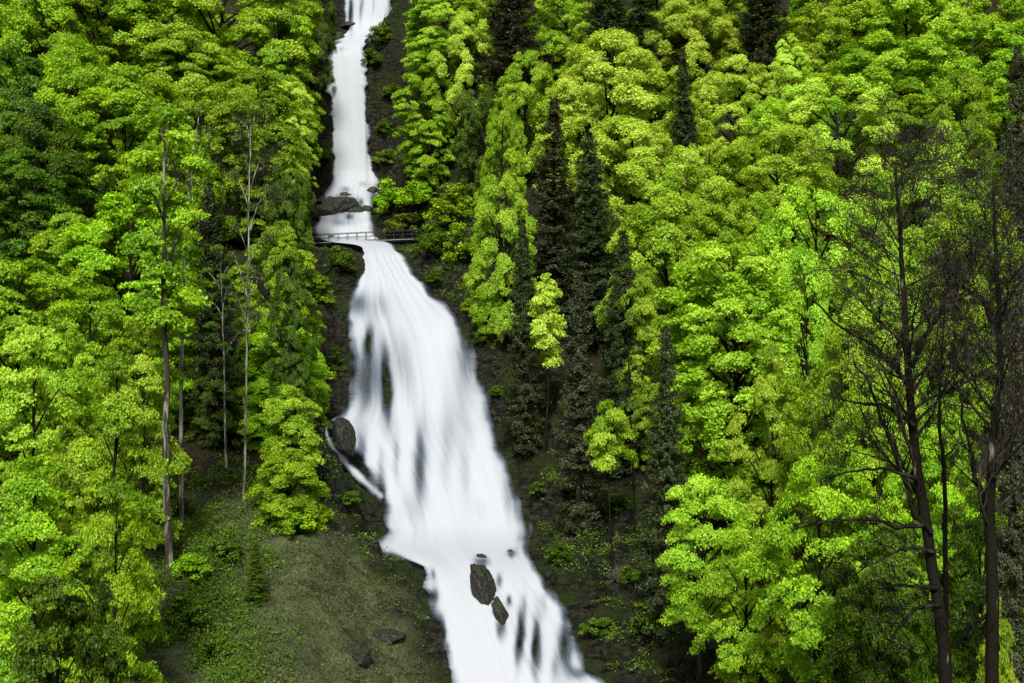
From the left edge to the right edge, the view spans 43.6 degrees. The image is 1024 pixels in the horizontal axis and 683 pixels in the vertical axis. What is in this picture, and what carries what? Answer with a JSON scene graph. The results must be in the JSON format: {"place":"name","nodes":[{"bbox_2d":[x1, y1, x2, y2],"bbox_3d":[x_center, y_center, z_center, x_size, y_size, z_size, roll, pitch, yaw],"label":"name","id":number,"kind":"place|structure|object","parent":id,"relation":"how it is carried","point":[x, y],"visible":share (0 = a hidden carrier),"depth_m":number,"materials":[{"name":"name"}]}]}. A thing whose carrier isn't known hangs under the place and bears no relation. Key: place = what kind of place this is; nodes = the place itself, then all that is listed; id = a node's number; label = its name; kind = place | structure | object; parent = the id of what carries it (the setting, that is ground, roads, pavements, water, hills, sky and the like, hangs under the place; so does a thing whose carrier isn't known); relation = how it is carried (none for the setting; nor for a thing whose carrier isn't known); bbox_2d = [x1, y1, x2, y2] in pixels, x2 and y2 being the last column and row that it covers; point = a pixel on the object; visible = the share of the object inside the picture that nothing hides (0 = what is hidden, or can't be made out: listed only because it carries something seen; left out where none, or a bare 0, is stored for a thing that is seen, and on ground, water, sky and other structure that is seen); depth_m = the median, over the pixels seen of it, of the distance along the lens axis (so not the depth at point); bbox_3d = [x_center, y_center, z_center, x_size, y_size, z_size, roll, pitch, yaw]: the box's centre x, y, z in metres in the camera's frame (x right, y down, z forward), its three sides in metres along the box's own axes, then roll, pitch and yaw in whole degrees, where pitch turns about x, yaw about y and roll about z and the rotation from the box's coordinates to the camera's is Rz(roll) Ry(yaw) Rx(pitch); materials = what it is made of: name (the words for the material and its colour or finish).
{"place":"outdoors","nodes":[
{"label":"outdoors","id":0,"kind":"place"},
{"bbox_2d":[0,0,1023,682],"bbox_3d":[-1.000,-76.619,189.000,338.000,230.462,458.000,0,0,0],"label":"hillside","id":1,"kind":"structure","parent":0,"point":[578,604],"depth_m":123.61,"materials":[{"name":"green plant"}]},
{"bbox_2d":[0,48,63,256],"bbox_3d":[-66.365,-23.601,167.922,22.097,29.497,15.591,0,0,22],"label":"broadleaf tree","id":2,"kind":"object","parent":1,"relation":"on","point":[23,100],"visible":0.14,"depth_m":163.53,"materials":[{"name":"green plant"}]},
{"bbox_2d":[0,322,99,682],"bbox_3d":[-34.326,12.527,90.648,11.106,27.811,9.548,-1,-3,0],"label":"broadleaf tree","id":3,"kind":"object","parent":1,"relation":"on","point":[58,403],"visible":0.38,"depth_m":90.70,"materials":[{"name":"green plant"}]},
{"bbox_2d":[0,257,100,486],"bbox_3d":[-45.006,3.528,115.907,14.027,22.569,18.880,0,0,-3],"label":"broadleaf tree","id":4,"kind":"object","parent":1,"relation":"on","point":[15,276],"visible":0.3,"depth_m":114.00,"materials":[{"name":"green plant"}]},
{"bbox_2d":[0,146,105,320],"bbox_3d":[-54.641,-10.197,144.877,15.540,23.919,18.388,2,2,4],"label":"broadleaf tree","id":5,"kind":"object","parent":1,"relation":"on","point":[15,163],"visible":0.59,"depth_m":143.27,"materials":[{"name":"green plant"}]},
{"bbox_2d":[0,0,109,149],"bbox_3d":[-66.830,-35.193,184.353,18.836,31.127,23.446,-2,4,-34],"label":"broadleaf tree","id":6,"kind":"object","parent":1,"relation":"on","point":[22,26],"visible":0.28,"depth_m":179.59,"materials":[{"name":"green plant"}]},
{"bbox_2d":[0,571,122,682],"bbox_3d":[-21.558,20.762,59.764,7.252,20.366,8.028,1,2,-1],"label":"broadleaf tree","id":7,"kind":"object","parent":1,"relation":"on","point":[34,670],"visible":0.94,"depth_m":58.91,"materials":[{"name":"green plant"}]},
{"bbox_2d":[0,102,123,300],"bbox_3d":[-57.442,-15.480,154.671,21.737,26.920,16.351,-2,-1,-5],"label":"broadleaf tree","id":8,"kind":"object","parent":1,"relation":"on","point":[32,132],"visible":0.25,"depth_m":151.76,"materials":[{"name":"green plant"}]},
{"bbox_2d":[4,323,122,588],"bbox_3d":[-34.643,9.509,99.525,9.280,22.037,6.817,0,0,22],"label":"broadleaf tree","id":9,"kind":"object","parent":1,"relation":"on","point":[81,356],"visible":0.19,"depth_m":99.16,"materials":[{"name":"green plant"}]},
{"bbox_2d":[0,454,129,682],"bbox_3d":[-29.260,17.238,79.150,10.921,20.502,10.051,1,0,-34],"label":"broadleaf tree","id":10,"kind":"object","parent":1,"relation":"on","point":[34,520],"visible":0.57,"depth_m":77.78,"materials":[{"name":"green plant"}]},
{"bbox_2d":[19,211,133,396],"bbox_3d":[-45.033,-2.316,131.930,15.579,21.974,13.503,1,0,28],"label":"broadleaf tree","id":11,"kind":"object","parent":1,"relation":"on","point":[39,240],"visible":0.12,"depth_m":130.23,"materials":[{"name":"green plant"}]},
{"bbox_2d":[27,421,129,682],"bbox_3d":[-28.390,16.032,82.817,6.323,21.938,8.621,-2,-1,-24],"label":"broadleaf tree","id":12,"kind":"object","parent":1,"relation":"on","point":[72,473],"visible":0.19,"depth_m":82.26,"materials":[{"name":"green plant"}]},
{"bbox_2d":[3,33,157,234],"bbox_3d":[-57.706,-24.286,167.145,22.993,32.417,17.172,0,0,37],"label":"broadleaf tree","id":13,"kind":"object","parent":1,"relation":"on","point":[63,59],"visible":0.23,"depth_m":163.12,"materials":[{"name":"green plant"}]},
{"bbox_2d":[22,268,160,512],"bbox_3d":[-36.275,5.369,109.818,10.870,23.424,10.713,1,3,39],"label":"broadleaf tree","id":14,"kind":"object","parent":1,"relation":"on","point":[110,313],"visible":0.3,"depth_m":108.54,"materials":[{"name":"green plant"}]},
{"bbox_2d":[0,0,191,147],"bbox_3d":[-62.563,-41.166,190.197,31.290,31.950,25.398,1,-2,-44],"label":"broadleaf tree","id":15,"kind":"object","parent":1,"relation":"on","point":[82,5],"visible":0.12,"depth_m":186.73,"materials":[{"name":"green plant"}]},
{"bbox_2d":[47,477,168,682],"bbox_3d":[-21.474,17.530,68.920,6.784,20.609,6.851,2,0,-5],"label":"broadleaf tree","id":16,"kind":"object","parent":1,"relation":"on","point":[127,537],"visible":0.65,"depth_m":68.83,"materials":[{"name":"green plant"}]},
{"bbox_2d":[74,576,141,682],"bbox_3d":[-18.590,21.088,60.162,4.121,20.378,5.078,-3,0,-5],"label":"broadleaf tree","id":17,"kind":"object","parent":1,"relation":"on","point":[117,661],"visible":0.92,"depth_m":59.66,"materials":[{"name":"green plant"}]},
{"bbox_2d":[47,349,172,682],"bbox_3d":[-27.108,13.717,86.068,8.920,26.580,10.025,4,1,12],"label":"broadleaf tree","id":18,"kind":"object","parent":1,"relation":"on","point":[126,405],"visible":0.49,"depth_m":85.08,"materials":[{"name":"green plant"}]},
{"bbox_2d":[55,62,209,275],"bbox_3d":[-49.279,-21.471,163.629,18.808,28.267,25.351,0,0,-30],"label":"broadleaf tree","id":19,"kind":"object","parent":1,"relation":"on","point":[128,96],"visible":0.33,"depth_m":158.90,"materials":[{"name":"green plant"}]},
{"bbox_2d":[57,189,217,421],"bbox_3d":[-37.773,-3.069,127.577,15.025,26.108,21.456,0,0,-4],"label":"broadleaf tree","id":20,"kind":"object","parent":1,"relation":"on","point":[102,229],"visible":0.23,"depth_m":125.99,"materials":[{"name":"green plant"}]},
{"bbox_2d":[100,302,191,548],"bbox_3d":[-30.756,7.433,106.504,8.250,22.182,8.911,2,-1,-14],"label":"broadleaf tree","id":21,"kind":"object","parent":1,"relation":"on","point":[146,338],"visible":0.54,"depth_m":105.34,"materials":[{"name":"green plant"}]},
{"bbox_2d":[0,441,312,682],"bbox_3d":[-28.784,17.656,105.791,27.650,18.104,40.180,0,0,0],"label":"weeds","id":22,"kind":"object","parent":1,"relation":"on","point":[200,534],"visible":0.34,"depth_m":101.60,"materials":[{"name":"green plant"}]},
{"bbox_2d":[85,0,239,139],"bbox_3d":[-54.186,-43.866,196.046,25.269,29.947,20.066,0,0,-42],"label":"broadleaf tree","id":23,"kind":"object","parent":1,"relation":"on","point":[121,8],"visible":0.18,"depth_m":188.97,"materials":[{"name":"green plant"}]},
{"bbox_2d":[115,103,215,580],"bbox_3d":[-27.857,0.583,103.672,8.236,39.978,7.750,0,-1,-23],"label":"tall trunk tree","id":24,"kind":"object","parent":1,"relation":"on","point":[162,268],"visible":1,"depth_m":103.72,"materials":[{"name":"green plant"}]},
{"bbox_2d":[123,123,226,309],"bbox_3d":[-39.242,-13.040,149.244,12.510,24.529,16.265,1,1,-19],"label":"broadleaf tree","id":25,"kind":"object","parent":1,"relation":"on","point":[139,168],"visible":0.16,"depth_m":148.85,"materials":[{"name":"green plant"}]},
{"bbox_2d":[139,21,239,169],"bbox_3d":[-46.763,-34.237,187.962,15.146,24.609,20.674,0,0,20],"label":"broadleaf tree","id":26,"kind":"object","parent":1,"relation":"on","point":[214,57],"visible":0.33,"depth_m":185.88,"materials":[{"name":"green plant"}]},
{"bbox_2d":[117,73,277,241],"bbox_3d":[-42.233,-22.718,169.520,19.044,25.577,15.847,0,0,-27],"label":"broadleaf tree","id":27,"kind":"object","parent":1,"relation":"on","point":[195,82],"visible":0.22,"depth_m":168.60,"materials":[{"name":"green plant"}]},
{"bbox_2d":[178,367,243,445],"bbox_3d":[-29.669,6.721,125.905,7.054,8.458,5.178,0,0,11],"label":"broadleaf tree","id":28,"kind":"object","parent":1,"relation":"on","point":[197,419],"visible":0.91,"depth_m":124.90,"materials":[{"name":"green plant"}]},
{"bbox_2d":[183,176,244,438],"bbox_3d":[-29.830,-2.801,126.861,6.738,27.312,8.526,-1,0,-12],"label":"spruce","id":29,"kind":"object","parent":1,"relation":"on","point":[213,237],"visible":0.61,"depth_m":126.29,"materials":[{"name":"green plant"}]},
{"bbox_2d":[136,0,324,136],"bbox_3d":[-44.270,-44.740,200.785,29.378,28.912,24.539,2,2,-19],"label":"broadleaf tree","id":30,"kind":"object","parent":1,"relation":"on","point":[294,47],"visible":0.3,"depth_m":196.98,"materials":[{"name":"green plant"}]},
{"bbox_2d":[223,117,275,500],"bbox_3d":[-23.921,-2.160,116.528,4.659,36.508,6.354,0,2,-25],"label":"tall trunk tree","id":31,"kind":"object","parent":1,"relation":"on","point":[249,271],"visible":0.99,"depth_m":116.18,"materials":[{"name":"green plant"}]},
{"bbox_2d":[208,67,308,246],"bbox_3d":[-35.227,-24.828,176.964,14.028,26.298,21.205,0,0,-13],"label":"broadleaf tree","id":32,"kind":"object","parent":1,"relation":"on","point":[280,126],"visible":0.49,"depth_m":172.60,"materials":[{"name":"green plant"}]},
{"bbox_2d":[218,0,325,177],"bbox_3d":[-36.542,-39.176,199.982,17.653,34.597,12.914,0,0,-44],"label":"broadleaf tree","id":33,"kind":"object","parent":1,"relation":"on","point":[282,27],"visible":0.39,"depth_m":197.85,"materials":[{"name":"green plant"}]},
{"bbox_2d":[226,220,326,375],"bbox_3d":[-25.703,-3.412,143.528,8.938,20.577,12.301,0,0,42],"label":"broadleaf tree","id":34,"kind":"object","parent":1,"relation":"on","point":[286,252],"visible":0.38,"depth_m":141.72,"materials":[{"name":"green plant"}]},
{"bbox_2d":[229,320,336,411],"bbox_3d":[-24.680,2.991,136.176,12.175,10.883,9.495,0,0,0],"label":"broadleaf tree","id":35,"kind":"object","parent":1,"relation":"on","point":[257,353],"visible":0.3,"depth_m":134.73,"materials":[{"name":"green plant"}]},
{"bbox_2d":[243,447,332,532],"bbox_3d":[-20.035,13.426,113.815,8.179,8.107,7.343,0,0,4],"label":"broadleaf tree","id":36,"kind":"object","parent":1,"relation":"on","point":[281,490],"visible":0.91,"depth_m":112.44,"materials":[{"name":"green plant"}]},
{"bbox_2d":[264,164,316,296],"bbox_3d":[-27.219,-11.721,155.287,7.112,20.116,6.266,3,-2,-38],"label":"broadleaf tree","id":37,"kind":"object","parent":1,"relation":"on","point":[300,224],"visible":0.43,"depth_m":154.90,"materials":[{"name":"green plant"}]},
{"bbox_2d":[261,261,320,454],"bbox_3d":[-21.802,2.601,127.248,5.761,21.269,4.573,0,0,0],"label":"broadleaf tree","id":38,"kind":"object","parent":1,"relation":"on","point":[290,350],"visible":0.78,"depth_m":126.62,"materials":[{"name":"green plant"}]},
{"bbox_2d":[258,384,325,479],"bbox_3d":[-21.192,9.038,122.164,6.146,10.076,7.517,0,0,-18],"label":"broadleaf tree","id":39,"kind":"object","parent":1,"relation":"on","point":[304,437],"visible":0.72,"depth_m":120.82,"materials":[{"name":"green plant"}]},
{"bbox_2d":[323,45,377,179],"bbox_3d":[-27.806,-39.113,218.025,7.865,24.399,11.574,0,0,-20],"label":"waterfall","id":40,"kind":"structure","parent":1,"relation":"on","point":[351,135],"depth_m":217.30,"materials":[{"name":"liquid"}]},
{"bbox_2d":[314,179,392,245],"bbox_3d":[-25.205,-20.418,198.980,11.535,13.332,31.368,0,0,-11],"label":"waterfall","id":41,"kind":"structure","parent":1,"relation":"on","point":[343,224],"depth_m":200.83,"materials":[{"name":"liquid"}]},
{"bbox_2d":[391,62,462,188],"bbox_3d":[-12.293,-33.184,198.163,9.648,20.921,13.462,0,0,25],"label":"broadleaf tree","id":42,"kind":"object","parent":1,"relation":"on","point":[432,124],"visible":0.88,"depth_m":195.46,"materials":[{"name":"green plant"}]},
{"bbox_2d":[341,245,528,556],"bbox_3d":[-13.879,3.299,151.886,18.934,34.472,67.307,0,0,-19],"label":"waterfall","id":43,"kind":"structure","parent":1,"relation":"on","point":[457,500],"depth_m":142.20,"materials":[{"name":"liquid"}]},
{"bbox_2d":[399,0,486,93],"bbox_3d":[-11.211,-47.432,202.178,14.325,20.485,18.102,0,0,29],"label":"broadleaf tree","id":44,"kind":"object","parent":1,"relation":"on","point":[440,11],"visible":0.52,"depth_m":198.29,"materials":[{"name":"green plant"}]},
{"bbox_2d":[423,8,503,131],"bbox_3d":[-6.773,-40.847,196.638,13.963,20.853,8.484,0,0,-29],"label":"broadleaf tree","id":45,"kind":"object","parent":1,"relation":"on","point":[461,73],"visible":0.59,"depth_m":194.84,"materials":[{"name":"green plant"}]},
{"bbox_2d":[449,85,503,204],"bbox_3d":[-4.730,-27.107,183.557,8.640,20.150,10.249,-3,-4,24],"label":"broadleaf tree","id":46,"kind":"object","parent":1,"relation":"on","point":[473,116],"visible":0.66,"depth_m":182.12,"materials":[{"name":"green plant"}]},
{"bbox_2d":[2,0,962,682],"bbox_3d":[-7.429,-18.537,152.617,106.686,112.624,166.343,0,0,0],"label":"undergrowth","id":47,"kind":"object","parent":1,"relation":"on","point":[328,440],"visible":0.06,"depth_m":121.19,"materials":[{"name":"green plant"}]},
{"bbox_2d":[473,99,527,250],"bbox_3d":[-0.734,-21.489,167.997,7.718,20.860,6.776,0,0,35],"label":"broadleaf tree","id":48,"kind":"object","parent":1,"relation":"on","point":[495,124],"visible":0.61,"depth_m":167.09,"materials":[{"name":"green plant"}]},
{"bbox_2d":[462,174,541,346],"bbox_3d":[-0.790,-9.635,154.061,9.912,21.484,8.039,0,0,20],"label":"broadleaf tree","id":49,"kind":"object","parent":1,"relation":"on","point":[496,307],"visible":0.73,"depth_m":152.82,"materials":[{"name":"green plant"}]},
{"bbox_2d":[402,557,603,682],"bbox_3d":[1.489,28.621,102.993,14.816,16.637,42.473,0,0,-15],"label":"waterfall","id":50,"kind":"structure","parent":1,"relation":"on","point":[481,646],"depth_m":110.16,"materials":[{"name":"liquid"}]},
{"bbox_2d":[469,0,554,121],"bbox_3d":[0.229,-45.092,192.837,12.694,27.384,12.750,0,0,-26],"label":"spruce","id":51,"kind":"object","parent":1,"relation":"on","point":[504,18],"visible":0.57,"depth_m":191.83,"materials":[{"name":"green plant"}]},
{"bbox_2d":[497,214,552,466],"bbox_3d":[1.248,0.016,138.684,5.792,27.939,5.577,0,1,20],"label":"spruce","id":52,"kind":"object","parent":1,"relation":"on","point":[521,258],"visible":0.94,"depth_m":138.30,"materials":[{"name":"green plant"}]},
{"bbox_2d":[490,50,564,186],"bbox_3d":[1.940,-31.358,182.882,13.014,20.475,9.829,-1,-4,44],"label":"broadleaf tree","id":53,"kind":"object","parent":1,"relation":"on","point":[542,78],"visible":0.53,"depth_m":181.07,"materials":[{"name":"green plant"}]},
{"bbox_2d":[526,273,567,452],"bbox_3d":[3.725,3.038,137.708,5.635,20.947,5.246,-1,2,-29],"label":"broadleaf tree","id":54,"kind":"object","parent":1,"relation":"on","point":[545,340],"visible":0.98,"depth_m":136.77,"materials":[{"name":"green plant"}]},
{"bbox_2d":[528,96,578,313],"bbox_3d":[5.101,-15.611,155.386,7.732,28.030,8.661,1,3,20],"label":"spruce","id":55,"kind":"object","parent":1,"relation":"on","point":[552,203],"visible":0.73,"depth_m":154.58,"materials":[{"name":"green plant"}]},
{"bbox_2d":[522,0,609,78],"bbox_3d":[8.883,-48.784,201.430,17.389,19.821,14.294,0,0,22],"label":"broadleaf tree","id":56,"kind":"object","parent":1,"relation":"on","point":[573,9],"visible":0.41,"depth_m":198.96,"materials":[{"name":"green plant"}]},
{"bbox_2d":[533,75,619,209],"bbox_3d":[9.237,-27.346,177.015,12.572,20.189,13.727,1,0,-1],"label":"broadleaf tree","id":57,"kind":"object","parent":1,"relation":"on","point":[567,88],"visible":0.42,"depth_m":173.25,"materials":[{"name":"green plant"}]},
{"bbox_2d":[550,266,608,545],"bbox_3d":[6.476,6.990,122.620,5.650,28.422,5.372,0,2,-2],"label":"spruce","id":58,"kind":"object","parent":1,"relation":"on","point":[581,413],"visible":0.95,"depth_m":122.20,"materials":[{"name":"green plant"}]},
{"bbox_2d":[554,129,619,354],"bbox_3d":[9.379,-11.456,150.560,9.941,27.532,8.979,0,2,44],"label":"spruce","id":59,"kind":"object","parent":1,"relation":"on","point":[595,196],"visible":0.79,"depth_m":150.03,"materials":[{"name":"green plant"}]},
{"bbox_2d":[583,399,638,569],"bbox_3d":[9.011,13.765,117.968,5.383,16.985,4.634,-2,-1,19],"label":"broadleaf tree","id":60,"kind":"object","parent":1,"relation":"on","point":[609,445],"visible":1,"depth_m":117.79,"materials":[{"name":"green plant"}]},
{"bbox_2d":[589,228,649,480],"bbox_3d":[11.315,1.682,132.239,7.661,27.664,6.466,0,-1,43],"label":"spruce","id":61,"kind":"object","parent":1,"relation":"on","point":[613,363],"visible":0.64,"depth_m":131.78,"materials":[{"name":"green plant"}]},
{"bbox_2d":[524,27,716,202],"bbox_3d":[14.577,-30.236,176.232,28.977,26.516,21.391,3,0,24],"label":"broadleaf tree","id":62,"kind":"object","parent":1,"relation":"on","point":[631,61],"visible":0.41,"depth_m":171.46,"materials":[{"name":"green plant"}]},
{"bbox_2d":[570,115,682,261],"bbox_3d":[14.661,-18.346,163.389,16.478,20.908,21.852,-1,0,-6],"label":"broadleaf tree","id":63,"kind":"object","parent":1,"relation":"on","point":[647,154],"visible":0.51,"depth_m":159.46,"materials":[{"name":"green plant"}]},
{"bbox_2d":[613,262,681,471],"bbox_3d":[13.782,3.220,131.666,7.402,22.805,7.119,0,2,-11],"label":"broadleaf tree","id":64,"kind":"object","parent":1,"relation":"on","point":[645,305],"visible":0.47,"depth_m":130.21,"materials":[{"name":"green plant"}]},
{"bbox_2d":[593,190,722,404],"bbox_3d":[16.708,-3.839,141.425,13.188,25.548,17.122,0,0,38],"label":"broadleaf tree","id":65,"kind":"object","parent":1,"relation":"on","point":[660,240],"visible":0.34,"depth_m":139.37,"materials":[{"name":"green plant"}]},
{"bbox_2d":[632,325,698,638],"bbox_3d":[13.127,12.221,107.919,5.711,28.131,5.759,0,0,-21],"label":"spruce","id":66,"kind":"object","parent":1,"relation":"on","point":[659,602],"visible":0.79,"depth_m":107.55,"materials":[{"name":"green plant"}]},
{"bbox_2d":[637,0,748,111],"bbox_3d":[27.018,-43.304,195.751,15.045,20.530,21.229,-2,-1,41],"label":"broadleaf tree","id":67,"kind":"object","parent":1,"relation":"on","point":[673,23],"visible":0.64,"depth_m":192.84,"materials":[{"name":"green plant"}]},
{"bbox_2d":[655,473,759,682],"bbox_3d":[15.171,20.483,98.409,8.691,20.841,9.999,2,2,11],"label":"broadleaf tree","id":68,"kind":"object","parent":1,"relation":"on","point":[682,586],"visible":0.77,"depth_m":97.53,"materials":[{"name":"green plant"}]},
{"bbox_2d":[668,136,761,252],"bbox_3d":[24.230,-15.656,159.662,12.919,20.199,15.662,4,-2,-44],"label":"broadleaf tree","id":69,"kind":"object","parent":1,"relation":"on","point":[684,158],"visible":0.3,"depth_m":157.86,"materials":[{"name":"green plant"}]},
{"bbox_2d":[654,175,782,348],"bbox_3d":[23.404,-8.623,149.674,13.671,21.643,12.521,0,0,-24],"label":"broadleaf tree","id":70,"kind":"object","parent":1,"relation":"on","point":[712,211],"visible":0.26,"depth_m":148.37,"materials":[{"name":"green plant"}]},
{"bbox_2d":[644,240,813,549],"bbox_3d":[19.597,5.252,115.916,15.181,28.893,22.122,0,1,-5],"label":"broadleaf tree","id":71,"kind":"object","parent":1,"relation":"on","point":[698,322],"visible":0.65,"depth_m":111.43,"materials":[{"name":"green plant"}]},
{"bbox_2d":[689,54,793,186],"bbox_3d":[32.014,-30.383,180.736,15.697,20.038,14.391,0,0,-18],"label":"broadleaf tree","id":72,"kind":"object","parent":1,"relation":"on","point":[735,108],"visible":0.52,"depth_m":178.79,"materials":[{"name":"green plant"}]},
{"bbox_2d":[679,527,805,682],"bbox_3d":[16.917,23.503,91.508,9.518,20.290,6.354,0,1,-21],"label":"broadleaf tree","id":73,"kind":"object","parent":1,"relation":"on","point":[749,648],"visible":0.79,"depth_m":91.08,"materials":[{"name":"green plant"}]},
{"bbox_2d":[720,0,791,123],"bbox_3d":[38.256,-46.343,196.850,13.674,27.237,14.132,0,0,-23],"label":"spruce","id":74,"kind":"object","parent":1,"relation":"on","point":[761,21],"visible":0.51,"depth_m":194.97,"materials":[{"name":"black plant"}]},
{"bbox_2d":[724,340,812,655],"bbox_3d":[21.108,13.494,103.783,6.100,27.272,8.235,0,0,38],"label":"broadleaf tree","id":75,"kind":"object","parent":1,"relation":"on","point":[765,397],"visible":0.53,"depth_m":102.90,"materials":[{"name":"green plant"}]},
{"bbox_2d":[700,123,849,256],"bbox_3d":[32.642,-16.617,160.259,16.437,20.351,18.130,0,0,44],"label":"broadleaf tree","id":76,"kind":"object","parent":1,"relation":"on","point":[750,153],"visible":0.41,"depth_m":156.49,"materials":[{"name":"green plant"}]},
{"bbox_2d":[765,241,840,513],"bbox_3d":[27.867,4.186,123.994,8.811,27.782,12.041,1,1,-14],"label":"broadleaf tree","id":77,"kind":"object","parent":1,"relation":"on","point":[817,336],"visible":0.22,"depth_m":122.26,"materials":[{"name":"green plant"}]},
{"bbox_2d":[744,181,887,397],"bbox_3d":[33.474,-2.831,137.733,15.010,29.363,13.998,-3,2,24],"label":"broadleaf tree","id":78,"kind":"object","parent":1,"relation":"on","point":[799,202],"visible":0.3,"depth_m":135.00,"materials":[{"name":"green plant"}]},
{"bbox_2d":[735,455,904,682],"bbox_3d":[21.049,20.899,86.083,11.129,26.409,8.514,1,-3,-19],"label":"broadleaf tree","id":79,"kind":"object","parent":1,"relation":"on","point":[810,636],"visible":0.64,"depth_m":86.13,"materials":[{"name":"green plant"}]},
{"bbox_2d":[762,73,900,239],"bbox_3d":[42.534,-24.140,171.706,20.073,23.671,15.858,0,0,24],"label":"broadleaf tree","id":80,"kind":"object","parent":1,"relation":"on","point":[800,109],"visible":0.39,"depth_m":168.56,"materials":[{"name":"green plant"}]},
{"bbox_2d":[776,323,906,682],"bbox_3d":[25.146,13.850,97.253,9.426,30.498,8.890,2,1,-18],"label":"broadleaf tree","id":81,"kind":"object","parent":1,"relation":"on","point":[789,433],"visible":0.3,"depth_m":97.40,"materials":[{"name":"green plant"}]},
{"bbox_2d":[781,0,914,120],"bbox_3d":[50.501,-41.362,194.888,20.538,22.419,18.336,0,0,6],"label":"broadleaf tree","id":82,"kind":"object","parent":1,"relation":"on","point":[828,36],"visible":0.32,"depth_m":190.75,"materials":[{"name":"green plant"}]},
{"bbox_2d":[802,29,939,176],"bbox_3d":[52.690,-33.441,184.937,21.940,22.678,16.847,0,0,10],"label":"broadleaf tree","id":83,"kind":"object","parent":1,"relation":"on","point":[872,73],"visible":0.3,"depth_m":181.86,"materials":[{"name":"green plant"}]},
{"bbox_2d":[810,509,937,682],"bbox_3d":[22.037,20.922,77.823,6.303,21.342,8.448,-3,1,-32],"label":"broadleaf tree","id":84,"kind":"object","parent":1,"relation":"on","point":[834,653],"visible":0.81,"depth_m":76.98,"materials":[{"name":"green plant"}]},
{"bbox_2d":[811,377,938,674],"bbox_3d":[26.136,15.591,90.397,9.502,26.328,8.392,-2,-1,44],"label":"broadleaf tree","id":85,"kind":"object","parent":1,"relation":"on","point":[871,462],"visible":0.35,"depth_m":89.37,"materials":[{"name":"green plant"}]},
{"bbox_2d":[830,218,942,480],"bbox_3d":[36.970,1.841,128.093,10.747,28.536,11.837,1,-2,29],"label":"broadleaf tree","id":86,"kind":"object","parent":1,"relation":"on","point":[887,264],"visible":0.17,"depth_m":127.65,"materials":[{"name":"green plant"}]},
{"bbox_2d":[760,80,1023,682],"bbox_3d":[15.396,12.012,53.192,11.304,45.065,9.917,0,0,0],"label":"bare tree","id":87,"kind":"object","parent":1,"relation":"on","point":[923,517],"visible":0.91,"depth_m":52.13,"materials":[{"name":"brown plant"}]},
{"bbox_2d":[838,0,985,143],"bbox_3d":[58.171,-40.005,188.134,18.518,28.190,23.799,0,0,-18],"label":"broadleaf tree","id":88,"kind":"object","parent":1,"relation":"on","point":[934,38],"visible":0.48,"depth_m":182.08,"materials":[{"name":"green plant"}]},
{"bbox_2d":[878,388,985,682],"bbox_3d":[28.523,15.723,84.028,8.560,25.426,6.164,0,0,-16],"label":"broadleaf tree","id":89,"kind":"object","parent":1,"relation":"on","point":[892,485],"visible":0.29,"depth_m":83.61,"materials":[{"name":"green plant"}]},
{"bbox_2d":[864,105,1023,682],"bbox_3d":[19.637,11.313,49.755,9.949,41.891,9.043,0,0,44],"label":"bare tree","id":90,"kind":"object","parent":1,"relation":"on","point":[986,495],"visible":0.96,"depth_m":49.80,"materials":[{"name":"brown plant"}]},
{"bbox_2d":[867,119,1021,327],"bbox_3d":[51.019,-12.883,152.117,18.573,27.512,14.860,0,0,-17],"label":"broadleaf tree","id":91,"kind":"object","parent":1,"relation":"on","point":[985,134],"visible":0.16,"depth_m":150.45,"materials":[{"name":"green plant"}]},
{"bbox_2d":[891,177,1023,432],"bbox_3d":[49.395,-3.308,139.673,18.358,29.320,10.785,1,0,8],"label":"broadleaf tree","id":92,"kind":"object","parent":1,"relation":"on","point":[967,206],"visible":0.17,"depth_m":138.22,"materials":[{"name":"green plant"}]},
{"bbox_2d":[924,69,1002,216],"bbox_3d":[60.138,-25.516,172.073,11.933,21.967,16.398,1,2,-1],"label":"broadleaf tree","id":93,"kind":"object","parent":1,"relation":"on","point":[948,103],"visible":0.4,"depth_m":169.35,"materials":[{"name":"green plant"}]},
{"bbox_2d":[909,0,1023,142],"bbox_3d":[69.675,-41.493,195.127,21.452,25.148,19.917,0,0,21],"label":"broadleaf tree","id":94,"kind":"object","parent":1,"relation":"on","point":[1014,7],"visible":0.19,"depth_m":188.74,"materials":[{"name":"green plant"}]},
{"bbox_2d":[926,12,1023,149],"bbox_3d":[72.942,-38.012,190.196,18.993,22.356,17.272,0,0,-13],"label":"broadleaf tree","id":95,"kind":"object","parent":1,"relation":"on","point":[997,80],"visible":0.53,"depth_m":185.13,"materials":[{"name":"green plant"}]},
{"bbox_2d":[937,485,1023,682],"bbox_3d":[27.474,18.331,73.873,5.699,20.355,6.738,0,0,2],"label":"broadleaf tree","id":96,"kind":"object","parent":1,"relation":"on","point":[973,528],"visible":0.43,"depth_m":73.42,"materials":[{"name":"green plant"}]},
{"bbox_2d":[975,270,1023,682],"bbox_3d":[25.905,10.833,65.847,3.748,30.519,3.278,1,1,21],"label":"spruce","id":97,"kind":"object","parent":1,"relation":"on","point":[1010,562],"visible":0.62,"depth_m":65.60,"materials":[{"name":"green plant"}]},
{"bbox_2d":[984,41,1023,374],"bbox_3d":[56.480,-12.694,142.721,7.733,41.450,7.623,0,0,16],"label":"spruce","id":98,"kind":"object","parent":1,"relation":"on","point":[1015,105],"visible":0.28,"depth_m":142.08,"materials":[{"name":"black plant"}]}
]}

